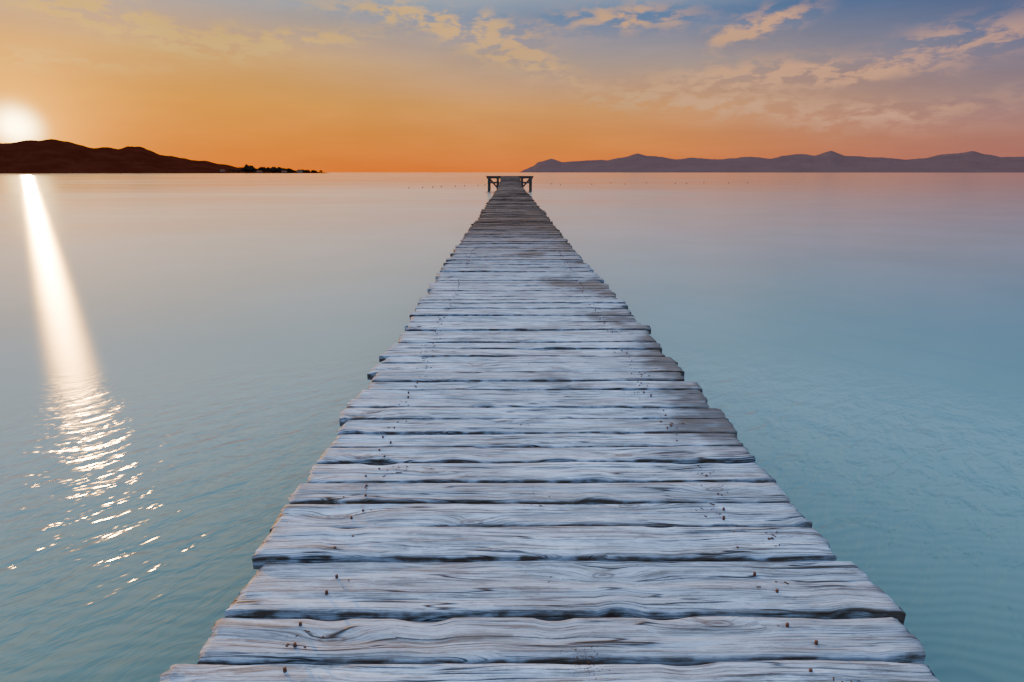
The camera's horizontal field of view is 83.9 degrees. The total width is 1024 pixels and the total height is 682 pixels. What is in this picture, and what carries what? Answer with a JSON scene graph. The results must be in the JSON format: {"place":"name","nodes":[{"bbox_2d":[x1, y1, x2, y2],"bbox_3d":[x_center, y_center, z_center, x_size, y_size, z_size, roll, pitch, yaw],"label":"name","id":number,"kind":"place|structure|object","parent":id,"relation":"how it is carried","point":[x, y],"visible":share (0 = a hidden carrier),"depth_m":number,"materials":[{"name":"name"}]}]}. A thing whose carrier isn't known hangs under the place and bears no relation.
{"place":"outdoors","nodes":[
{"label":"outdoors","id":0,"kind":"place"},
{"bbox_2d":[0,139,323,173],"bbox_3d":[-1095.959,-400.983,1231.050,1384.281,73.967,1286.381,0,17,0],"label":"headland","id":1,"kind":"structure","parent":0,"point":[44,156],"depth_m":1194.90,"materials":[{"name":"black stone"}]},
{"bbox_2d":[207,164,322,172],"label":"pine trees","id":2,"kind":"object","parent":1,"relation":"on","point":[247,168],"visible":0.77,"depth_m":1293.73,"materials":[{"name":"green plant"}]},
{"bbox_2d":[0,172,1023,681],"bbox_3d":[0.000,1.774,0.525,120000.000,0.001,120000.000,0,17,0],"label":"sea water","id":3,"kind":"structure","parent":0,"point":[188,362],"depth_m":5.99,"materials":[{"name":"blue liquid"}]},
{"bbox_2d":[160,176,939,681],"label":"wooden pier","id":4,"kind":"structure","parent":3,"relation":"in","point":[450,552],"depth_m":1.81,"materials":[{"name":"grey wood"}]},
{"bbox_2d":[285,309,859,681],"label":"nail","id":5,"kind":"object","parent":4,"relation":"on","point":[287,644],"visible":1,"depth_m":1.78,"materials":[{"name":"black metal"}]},
{"bbox_2d":[0,0,1023,171],"label":"sky","id":6,"kind":"structure","parent":0,"point":[324,85],"materials":[{"name":"orange"}]},
{"bbox_2d":[519,151,1023,172],"bbox_3d":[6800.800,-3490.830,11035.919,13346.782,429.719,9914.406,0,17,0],"label":"mountains","id":7,"kind":"structure","parent":0,"point":[963,162],"depth_m":10848.66,"materials":[{"name":"stone"}]}
]}

